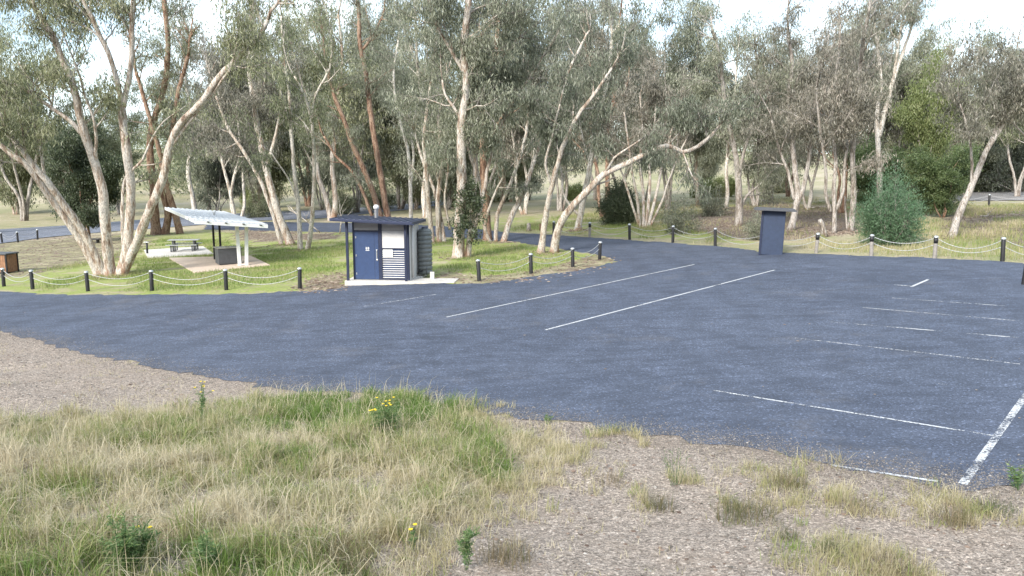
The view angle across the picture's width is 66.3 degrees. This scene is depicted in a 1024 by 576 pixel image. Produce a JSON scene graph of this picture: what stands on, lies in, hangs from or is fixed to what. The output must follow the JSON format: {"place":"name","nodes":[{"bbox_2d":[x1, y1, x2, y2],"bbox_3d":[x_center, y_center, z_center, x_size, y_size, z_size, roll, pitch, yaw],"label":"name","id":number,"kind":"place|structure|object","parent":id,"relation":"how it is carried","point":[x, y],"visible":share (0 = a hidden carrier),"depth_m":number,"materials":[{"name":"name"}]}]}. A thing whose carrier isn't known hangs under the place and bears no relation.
{"place":"outdoors","nodes":[
{"label":"outdoors","id":0,"kind":"place"},
{"bbox_2d":[0,201,443,242],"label":"access road","id":1,"kind":"structure","parent":0,"point":[49,231],"depth_m":90.81,"materials":[{"name":"asphalt"}]},
{"bbox_2d":[0,374,580,575],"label":"bank grass","id":2,"kind":"structure","parent":0,"point":[24,536],"depth_m":10.10,"materials":[{"name":"plant"}]},
{"bbox_2d":[16,236,584,293],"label":"island grass","id":3,"kind":"structure","parent":0,"point":[317,252],"depth_m":41.08,"materials":[{"name":"plant"}]},
{"bbox_2d":[0,148,1023,575],"bbox_3d":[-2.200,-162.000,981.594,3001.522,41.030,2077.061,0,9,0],"label":"ground","id":4,"kind":"structure","parent":0,"point":[644,556],"depth_m":11.80,"materials":[{"name":"soil"}]},
{"bbox_2d":[0,252,18,273],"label":"bin enclosure","id":5,"kind":"object","parent":4,"relation":"on","point":[9,261],"visible":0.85,"depth_m":44.40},
{"bbox_2d":[0,55,67,214],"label":"gum tree","id":6,"kind":"object","parent":4,"relation":"on","point":[24,179],"visible":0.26,"depth_m":118.38,"materials":[{"name":"green plant"}]},
{"bbox_2d":[0,7,95,220],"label":"gum tree","id":7,"kind":"object","parent":4,"relation":"on","point":[68,108],"visible":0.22,"depth_m":105.64,"materials":[{"name":"green plant"}]},
{"bbox_2d":[34,110,133,235],"bbox_3d":[-35.701,-9.397,65.628,7.646,11.648,6.968,-5,10,-32],"label":"leafy tree","id":8,"kind":"object","parent":4,"relation":"on","point":[78,190],"visible":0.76,"depth_m":64.79,"materials":[{"name":"green plant"}]},
{"bbox_2d":[57,64,158,214],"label":"gum tree","id":9,"kind":"object","parent":4,"relation":"on","point":[115,144],"visible":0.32,"depth_m":118.07,"materials":[{"name":"green plant"}]},
{"bbox_2d":[96,511,161,571],"bbox_3d":[-3.571,2.386,7.242,0.508,0.576,0.500,0,9,0],"label":"weed","id":10,"kind":"object","parent":4,"relation":"on","point":[132,544],"visible":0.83,"depth_m":7.19,"materials":[{"name":"green plant"}]},
{"bbox_2d":[0,0,317,276],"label":"gum tree","id":11,"kind":"object","parent":4,"relation":"on","point":[65,73],"visible":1,"depth_m":37.77,"materials":[{"name":"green plant"}]},
{"bbox_2d":[105,0,213,234],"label":"gum tree","id":12,"kind":"object","parent":4,"relation":"on","point":[167,199],"visible":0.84,"depth_m":68.33,"materials":[{"name":"green plant"}]},
{"bbox_2d":[144,246,212,257],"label":"table slab","id":13,"kind":"structure","parent":4,"relation":"on","point":[183,251],"depth_m":52.67,"materials":[{"name":"concrete"}]},
{"bbox_2d":[138,0,248,208],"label":"gum tree","id":14,"kind":"object","parent":4,"relation":"on","point":[190,133],"visible":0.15,"depth_m":92.87,"materials":[{"name":"green plant"}]},
{"bbox_2d":[187,528,223,573],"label":"weed","id":15,"kind":"object","parent":4,"relation":"on","point":[202,541],"visible":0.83,"depth_m":7.06,"materials":[{"name":"green plant"}]},
{"bbox_2d":[157,97,264,210],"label":"gum tree","id":16,"kind":"object","parent":4,"relation":"on","point":[208,175],"visible":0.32,"depth_m":100.97,"materials":[{"name":"green plant"}]},
{"bbox_2d":[169,256,269,272],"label":"shelter slab","id":17,"kind":"structure","parent":4,"relation":"on","point":[197,264],"depth_m":44.02,"materials":[{"name":"beige concrete"}]},
{"bbox_2d":[165,207,267,265],"bbox_3d":[-17.638,-3.101,46.155,3.788,2.941,11.800,-5,10,-30],"label":"picnic shelter","id":18,"kind":"object","parent":17,"relation":"on","point":[212,218],"visible":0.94,"depth_m":42.64,"materials":[{"name":"metal"}]},
{"bbox_2d":[213,246,241,264],"bbox_3d":[-15.841,-1.834,43.772,1.360,0.985,0.940,-6,10,-33],"label":"barbecue","id":19,"kind":"object","parent":17,"relation":"on","point":[225,255],"visible":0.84,"depth_m":43.38,"materials":[{"name":"metal"}]},
{"bbox_2d":[155,1,310,216],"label":"gum tree","id":20,"kind":"object","parent":4,"relation":"on","point":[244,143],"visible":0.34,"depth_m":79.38,"materials":[{"name":"green plant"}]},
{"bbox_2d":[197,0,297,203],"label":"gum tree","id":21,"kind":"object","parent":4,"relation":"on","point":[259,189],"visible":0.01,"depth_m":105.61,"materials":[{"name":"green plant"}]},
{"bbox_2d":[236,190,270,217],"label":"shrub","id":22,"kind":"object","parent":4,"relation":"on","point":[259,209],"visible":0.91,"depth_m":97.23,"materials":[{"name":"green plant"}]},
{"bbox_2d":[187,0,328,244],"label":"gum tree","id":23,"kind":"object","parent":4,"relation":"on","point":[275,209],"visible":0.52,"depth_m":53.79,"materials":[{"name":"green plant"}]},
{"bbox_2d":[245,83,303,204],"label":"gum tree","id":24,"kind":"object","parent":4,"relation":"on","point":[284,161],"visible":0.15,"depth_m":123.08,"materials":[{"name":"green plant"}]},
{"bbox_2d":[214,0,387,249],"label":"gum tree","id":25,"kind":"object","parent":4,"relation":"on","point":[287,33],"visible":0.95,"depth_m":47.85,"materials":[{"name":"green plant"}]},
{"bbox_2d":[271,59,380,209],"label":"gum tree","id":26,"kind":"object","parent":4,"relation":"on","point":[305,184],"visible":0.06,"depth_m":112.96,"materials":[{"name":"green plant"}]},
{"bbox_2d":[258,0,396,220],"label":"gum tree","id":27,"kind":"object","parent":4,"relation":"on","point":[331,212],"visible":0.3,"depth_m":82.06,"materials":[{"name":"green plant"}]},
{"bbox_2d":[276,523,395,575],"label":"grass tussock","id":28,"kind":"object","parent":4,"relation":"on","point":[343,554],"depth_m":7.47,"materials":[{"name":"plant"}]},
{"bbox_2d":[318,180,360,214],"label":"shrub","id":29,"kind":"object","parent":4,"relation":"on","point":[345,206],"visible":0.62,"depth_m":96.62,"materials":[{"name":"green plant"}]},
{"bbox_2d":[293,0,414,216],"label":"gum tree","id":30,"kind":"object","parent":4,"relation":"on","point":[391,26],"visible":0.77,"depth_m":65.53,"materials":[{"name":"green plant"}]},
{"bbox_2d":[321,61,388,203],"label":"gum tree","id":31,"kind":"object","parent":4,"relation":"on","point":[370,170],"visible":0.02,"depth_m":125.66,"materials":[{"name":"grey plant"}]},
{"bbox_2d":[295,0,420,212],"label":"gum tree","id":32,"kind":"object","parent":4,"relation":"on","point":[375,105],"visible":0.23,"depth_m":96.04,"materials":[{"name":"green plant"}]},
{"bbox_2d":[361,176,401,209],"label":"shrub","id":33,"kind":"object","parent":4,"relation":"on","point":[390,198],"visible":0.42,"depth_m":105.59,"materials":[{"name":"green plant"}]},
{"bbox_2d":[368,397,403,435],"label":"weed","id":34,"kind":"object","parent":4,"relation":"on","point":[388,415],"visible":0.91,"depth_m":13.29,"materials":[{"name":"green plant"}]},
{"bbox_2d":[359,106,439,209],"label":"gum tree","id":35,"kind":"object","parent":4,"relation":"on","point":[416,193],"visible":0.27,"depth_m":100.24,"materials":[{"name":"green plant"}]},
{"bbox_2d":[354,0,446,217],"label":"gum tree","id":36,"kind":"object","parent":4,"relation":"on","point":[384,55],"visible":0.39,"depth_m":72.31,"materials":[{"name":"green plant"}]},
{"bbox_2d":[345,274,458,285],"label":"concrete slab","id":37,"kind":"structure","parent":4,"relation":"on","point":[419,279],"depth_m":33.32,"materials":[{"name":"concrete"}]},
{"bbox_2d":[329,205,425,280],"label":"toilet block","id":38,"kind":"structure","parent":37,"relation":"on","point":[385,248],"depth_m":33.45,"materials":[{"name":"blue metal"}]},
{"bbox_2d":[354,232,378,278],"bbox_3d":[-6.216,-1.383,33.525,1.040,2.035,0.080,1,9,5],"label":"door","id":39,"kind":"structure","parent":38,"relation":"in","point":[366,243],"depth_m":33.52,"materials":[{"name":"blue paint"}]},
{"bbox_2d":[417,227,432,274],"bbox_3d":[-3.882,-1.659,34.917,0.653,2.085,0.771,0,9,0],"label":"water tank","id":40,"kind":"object","parent":37,"relation":"on","point":[424,238],"visible":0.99,"depth_m":34.73,"materials":[{"name":"grey plastic"}]},
{"bbox_2d":[346,0,459,208],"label":"gum tree","id":41,"kind":"object","parent":4,"relation":"on","point":[402,204],"visible":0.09,"depth_m":98.27,"materials":[{"name":"green plant"}]},
{"bbox_2d":[363,0,459,217],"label":"gum tree","id":42,"kind":"object","parent":4,"relation":"on","point":[403,79],"visible":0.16,"depth_m":79.77,"materials":[{"name":"green plant"}]},
{"bbox_2d":[376,0,473,242],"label":"gum tree","id":43,"kind":"object","parent":4,"relation":"on","point":[438,131],"visible":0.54,"depth_m":51.43,"materials":[{"name":"green plant"}]},
{"bbox_2d":[413,82,489,209],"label":"gum tree","id":44,"kind":"object","parent":4,"relation":"on","point":[450,188],"visible":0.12,"depth_m":95.15,"materials":[{"name":"green plant"}]},
{"bbox_2d":[456,525,480,569],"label":"weed","id":45,"kind":"object","parent":4,"relation":"on","point":[466,546],"visible":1,"depth_m":7.58,"materials":[{"name":"green plant"}]},
{"bbox_2d":[393,0,554,195],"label":"gum tree","id":46,"kind":"object","parent":4,"relation":"on","point":[470,157],"visible":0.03,"depth_m":83.29,"materials":[{"name":"green plant"}]},
{"bbox_2d":[3,119,949,196],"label":"wood","id":47,"kind":"object","parent":4,"relation":"on","point":[175,169],"visible":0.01,"depth_m":175.46,"materials":[{"name":"green plant"}]},
{"bbox_2d":[375,0,583,258],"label":"gum tree","id":48,"kind":"object","parent":4,"relation":"on","point":[474,70],"visible":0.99,"depth_m":39.29,"materials":[{"name":"green plant"}]},
{"bbox_2d":[446,176,489,256],"bbox_3d":[-2.303,-3.738,41.497,2.343,4.430,1.885,0,9,0],"label":"ivy","id":49,"kind":"object","parent":48,"relation":"attached to","point":[472,196],"visible":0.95,"depth_m":41.14,"materials":[{"name":"green plant"}]},
{"bbox_2d":[460,525,544,571],"bbox_3d":[-0.049,2.588,7.965,1.104,0.348,1.012,4,9,23],"label":"grass tussock","id":50,"kind":"object","parent":4,"relation":"on","point":[503,554],"depth_m":7.88,"materials":[{"name":"plant"}]},
{"bbox_2d":[0,222,1023,490],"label":"car park","id":51,"kind":"structure","parent":4,"relation":"on","point":[684,356],"depth_m":20.91,"materials":[{"name":"asphalt"}]},
{"bbox_2d":[958,393,1023,484],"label":"parking line","id":52,"kind":"object","parent":51,"relation":"on","point":[1014,411],"visible":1,"depth_m":12.33,"materials":[{"name":"white paint"}]},
{"bbox_2d":[0,344,1023,575],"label":"dry grass","id":53,"kind":"structure","parent":4,"relation":"on","point":[519,439],"depth_m":10.01,"materials":[{"name":"plant"}]},
{"bbox_2d":[0,324,1023,524],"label":"edge gravel","id":54,"kind":"structure","parent":4,"relation":"on","point":[835,455],"depth_m":12.68,"materials":[{"name":"gravel"}]},
{"bbox_2d":[0,201,1023,293],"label":"leaf litter","id":55,"kind":"object","parent":4,"relation":"on","point":[317,281],"visible":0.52,"depth_m":49.69,"materials":[{"name":"brown plant"}]},
{"bbox_2d":[1,343,1023,575],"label":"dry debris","id":56,"kind":"object","parent":4,"relation":"on","point":[661,549],"visible":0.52,"depth_m":10.11,"materials":[{"name":"beige plant"}]},
{"bbox_2d":[486,124,540,201],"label":"gum tree","id":57,"kind":"object","parent":4,"relation":"on","point":[519,173],"visible":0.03,"depth_m":112.39,"materials":[{"name":"green plant"}]},
{"bbox_2d":[443,0,591,239],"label":"gum tree","id":58,"kind":"object","parent":4,"relation":"on","point":[483,165],"visible":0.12,"depth_m":50.60,"materials":[{"name":"green plant"}]},
{"bbox_2d":[459,0,577,214],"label":"gum tree","id":59,"kind":"object","parent":4,"relation":"on","point":[509,140],"visible":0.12,"depth_m":78.65,"materials":[{"name":"green plant"}]},
{"bbox_2d":[473,0,605,241],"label":"gum tree","id":60,"kind":"object","parent":4,"relation":"on","point":[525,186],"visible":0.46,"depth_m":50.67,"materials":[{"name":"green plant"}]},
{"bbox_2d":[510,0,639,210],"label":"gum tree","id":61,"kind":"object","parent":4,"relation":"on","point":[561,203],"visible":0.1,"depth_m":79.15,"materials":[{"name":"green plant"}]},
{"bbox_2d":[526,0,639,230],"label":"gum tree","id":62,"kind":"object","parent":4,"relation":"on","point":[581,209],"visible":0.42,"depth_m":56.60,"materials":[{"name":"green plant"}]},
{"bbox_2d":[520,0,680,216],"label":"gum tree","id":63,"kind":"object","parent":4,"relation":"on","point":[602,40],"visible":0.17,"depth_m":68.39,"materials":[{"name":"green plant"}]},
{"bbox_2d":[592,175,645,225],"bbox_3d":[8.294,-6.379,60.894,4.222,4.822,4.571,0,9,0],"label":"dense bush","id":64,"kind":"object","parent":4,"relation":"on","point":[615,207],"visible":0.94,"depth_m":60.06,"materials":[{"name":"green plant"}]},
{"bbox_2d":[568,0,676,192],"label":"gum tree","id":65,"kind":"object","parent":4,"relation":"on","point":[652,43],"visible":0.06,"depth_m":81.58,"materials":[{"name":"green plant"}]},
{"bbox_2d":[501,0,769,252],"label":"gum tree","id":66,"kind":"object","parent":4,"relation":"on","point":[683,122],"visible":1,"depth_m":39.33,"materials":[{"name":"green plant"}]},
{"bbox_2d":[571,43,716,226],"bbox_3d":[9.196,-11.011,56.355,10.874,13.688,6.517,-6,10,-33],"label":"gum tree","id":67,"kind":"object","parent":4,"relation":"on","point":[654,91],"visible":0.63,"depth_m":57.21,"materials":[{"name":"green plant"}]},
{"bbox_2d":[642,488,681,513],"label":"grass tussock","id":68,"kind":"object","parent":4,"relation":"on","point":[657,504],"depth_m":9.88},
{"bbox_2d":[653,191,709,234],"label":"shrub","id":69,"kind":"object","parent":4,"relation":"on","point":[679,222],"visible":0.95,"depth_m":50.79,"materials":[{"name":"green plant"}]},
{"bbox_2d":[618,0,761,208],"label":"gum tree","id":70,"kind":"object","parent":4,"relation":"on","point":[685,42],"visible":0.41,"depth_m":74.62,"materials":[{"name":"green plant"}]},
{"bbox_2d":[668,0,742,206],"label":"gum tree","id":71,"kind":"object","parent":4,"relation":"on","point":[695,166],"visible":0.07,"depth_m":80.22,"materials":[{"name":"green plant"}]},
{"bbox_2d":[688,136,725,181],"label":"gum tree","id":72,"kind":"object","parent":4,"relation":"on","point":[708,171],"visible":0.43,"depth_m":119.62,"materials":[{"name":"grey plant"}]},
{"bbox_2d":[691,179,735,216],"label":"shrub","id":73,"kind":"object","parent":4,"relation":"on","point":[712,205],"visible":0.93,"depth_m":65.95,"materials":[{"name":"green plant"}]},
{"bbox_2d":[711,174,734,196],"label":"shrub","id":74,"kind":"object","parent":4,"relation":"on","point":[718,180],"visible":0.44,"depth_m":99.54,"materials":[{"name":"green plant"}]},
{"bbox_2d":[696,9,771,206],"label":"gum tree","id":75,"kind":"object","parent":4,"relation":"on","point":[727,75],"visible":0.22,"depth_m":72.02,"materials":[{"name":"green plant"}]},
{"bbox_2d":[662,0,815,225],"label":"gum tree","id":76,"kind":"object","parent":4,"relation":"on","point":[701,84],"visible":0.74,"depth_m":52.98,"materials":[{"name":"green plant"}]},
{"bbox_2d":[689,489,789,526],"bbox_3d":[2.807,2.652,9.420,1.490,0.355,1.231,0,9,0],"label":"grass tussock","id":77,"kind":"object","parent":4,"relation":"on","point":[757,514],"depth_m":9.51,"materials":[{"name":"plant"}]},
{"bbox_2d":[691,17,807,206],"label":"gum tree","id":78,"kind":"object","parent":4,"relation":"on","point":[712,156],"visible":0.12,"depth_m":75.97,"materials":[{"name":"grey plant"}]},
{"bbox_2d":[740,206,760,240],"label":"shrub","id":79,"kind":"object","parent":4,"relation":"on","point":[753,232],"visible":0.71,"depth_m":44.89,"materials":[{"name":"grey plant"}]},
{"bbox_2d":[743,154,803,193],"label":"shrub","id":80,"kind":"object","parent":4,"relation":"on","point":[781,189],"visible":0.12,"depth_m":104.76,"materials":[{"name":"green plant"}]},
{"bbox_2d":[753,207,796,254],"bbox_3d":[12.609,-2.687,37.910,1.900,2.340,1.350,4,9,14],"label":"information stand","id":81,"kind":"object","parent":4,"relation":"on","point":[772,230],"visible":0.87,"depth_m":37.62,"materials":[{"name":"blue metal"}]},
{"bbox_2d":[756,462,836,492],"bbox_3d":[3.796,2.484,10.734,1.100,0.396,1.399,8,12,44],"label":"grass tussock","id":82,"kind":"object","parent":4,"relation":"on","point":[788,485],"depth_m":10.56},
{"bbox_2d":[728,0,879,230],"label":"gum tree","id":83,"kind":"object","parent":4,"relation":"on","point":[797,193],"visible":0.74,"depth_m":49.93,"materials":[{"name":"green plant"}]},
{"bbox_2d":[757,33,855,209],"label":"gum tree","id":84,"kind":"object","parent":4,"relation":"on","point":[808,205],"visible":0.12,"depth_m":68.55,"materials":[{"name":"green plant"}]},
{"bbox_2d":[760,0,902,233],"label":"gum tree","id":85,"kind":"object","parent":4,"relation":"on","point":[846,116],"visible":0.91,"depth_m":45.46,"materials":[{"name":"green plant"}]},
{"bbox_2d":[768,5,905,212],"bbox_3d":[25.865,-14.609,62.813,8.308,17.413,8.332,-8,12,-43],"label":"gum tree","id":86,"kind":"object","parent":4,"relation":"on","point":[841,209],"visible":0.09,"depth_m":63.00,"materials":[{"name":"green plant"}]},
{"bbox_2d":[836,488,894,524],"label":"grass tussock","id":87,"kind":"object","parent":4,"relation":"on","point":[858,504],"depth_m":9.87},
{"bbox_2d":[837,133,914,209],"bbox_3d":[28.095,-8.892,60.277,6.253,6.674,6.272,0,9,2],"label":"leafy tree","id":88,"kind":"object","parent":4,"relation":"on","point":[864,181],"visible":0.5,"depth_m":58.96,"materials":[{"name":"green plant"}]},
{"bbox_2d":[812,0,944,231],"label":"gum tree","id":89,"kind":"object","parent":4,"relation":"on","point":[864,32],"visible":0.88,"depth_m":44.87,"materials":[{"name":"green plant"}]},
{"bbox_2d":[814,0,964,204],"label":"gum tree","id":90,"kind":"object","parent":4,"relation":"on","point":[905,70],"visible":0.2,"depth_m":67.25,"materials":[{"name":"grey plant"}]},
{"bbox_2d":[847,147,934,247],"bbox_3d":[19.116,-4.231,39.549,4.266,5.749,4.258,8,12,43],"label":"round bush","id":91,"kind":"object","parent":4,"relation":"on","point":[889,220],"visible":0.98,"depth_m":39.27,"materials":[{"name":"green plant"}]},
{"bbox_2d":[851,0,937,196],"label":"gum tree","id":92,"kind":"object","parent":4,"relation":"on","point":[893,32],"visible":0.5,"depth_m":56.80,"materials":[{"name":"green plant"}]},
{"bbox_2d":[858,540,939,575],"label":"grass tussock","id":93,"kind":"object","parent":4,"relation":"on","point":[894,561],"depth_m":7.86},
{"bbox_2d":[864,17,982,167],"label":"gum tree","id":94,"kind":"object","parent":4,"relation":"on","point":[898,129],"visible":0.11,"depth_m":68.26,"materials":[{"name":"green plant"}]},
{"bbox_2d":[887,38,972,213],"bbox_3d":[30.985,-11.625,57.579,5.766,13.189,5.235,-7,11,-39],"label":"leafy tree","id":95,"kind":"object","parent":4,"relation":"on","point":[916,127],"visible":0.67,"depth_m":57.37,"materials":[{"name":"green plant"}]},
{"bbox_2d":[890,20,987,156],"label":"gum tree","id":96,"kind":"object","parent":4,"relation":"on","point":[955,45],"visible":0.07,"depth_m":65.34,"materials":[{"name":"green plant"}]},
{"bbox_2d":[899,138,986,217],"bbox_3d":[30.352,-7.933,54.472,5.930,6.310,5.912,-1,9,-7],"label":"leafy tree","id":97,"kind":"object","parent":4,"relation":"on","point":[949,175],"visible":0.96,"depth_m":54.10,"materials":[{"name":"green plant"}]},
{"bbox_2d":[919,488,1003,532],"bbox_3d":[5.522,2.677,9.416,0.957,0.420,1.628,-7,11,-40],"label":"grass tussock","id":98,"kind":"object","parent":4,"relation":"on","point":[957,511],"depth_m":9.49,"materials":[{"name":"plant"}]},
{"bbox_2d":[922,8,1023,237],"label":"gum tree","id":99,"kind":"object","parent":4,"relation":"on","point":[1011,78],"visible":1,"depth_m":41.46,"materials":[{"name":"green plant"}]},
{"bbox_2d":[940,41,1023,194],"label":"gum tree","id":100,"kind":"object","parent":4,"relation":"on","point":[995,154],"visible":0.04,"depth_m":78.46,"materials":[{"name":"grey plant"}]},
{"bbox_2d":[960,492,1020,519],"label":"grass tussock","id":101,"kind":"object","parent":4,"relation":"on","point":[1010,513],"depth_m":9.90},
{"bbox_2d":[958,7,1023,195],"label":"gum tree","id":102,"kind":"object","parent":4,"relation":"on","point":[1006,139],"visible":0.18,"depth_m":74.71,"materials":[{"name":"green plant"}]},
{"bbox_2d":[973,142,1017,191],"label":"shrub","id":103,"kind":"object","parent":4,"relation":"on","point":[978,183],"visible":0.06,"depth_m":85.31,"materials":[{"name":"green plant"}]},
{"bbox_2d":[979,135,1023,193],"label":"shrub","id":104,"kind":"object","parent":4,"relation":"on","point":[1018,169],"visible":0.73,"depth_m":82.94,"materials":[{"name":"green plant"}]},
{"bbox_2d":[993,125,1023,181],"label":"gum tree","id":105,"kind":"object","parent":4,"relation":"on","point":[1016,149],"visible":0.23,"depth_m":83.97,"materials":[{"name":"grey plant"}]},
{"bbox_2d":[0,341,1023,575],"bbox_3d":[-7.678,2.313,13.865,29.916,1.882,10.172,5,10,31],"label":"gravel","id":106,"kind":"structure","parent":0,"point":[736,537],"depth_m":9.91,"materials":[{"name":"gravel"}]},
{"bbox_2d":[0,0,1023,155],"label":"sky","id":107,"kind":"structure","parent":0,"point":[1002,11],"materials":[{"name":"white"}]},
{"bbox_2d":[512,195,1023,260],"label":"verge grass","id":108,"kind":"structure","parent":0,"point":[968,209],"depth_m":47.58,"materials":[{"name":"plant"}]},
{"bbox_2d":[951,190,1023,200],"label":"road","id":109,"kind":"structure","parent":0,"point":[1007,195],"depth_m":76.78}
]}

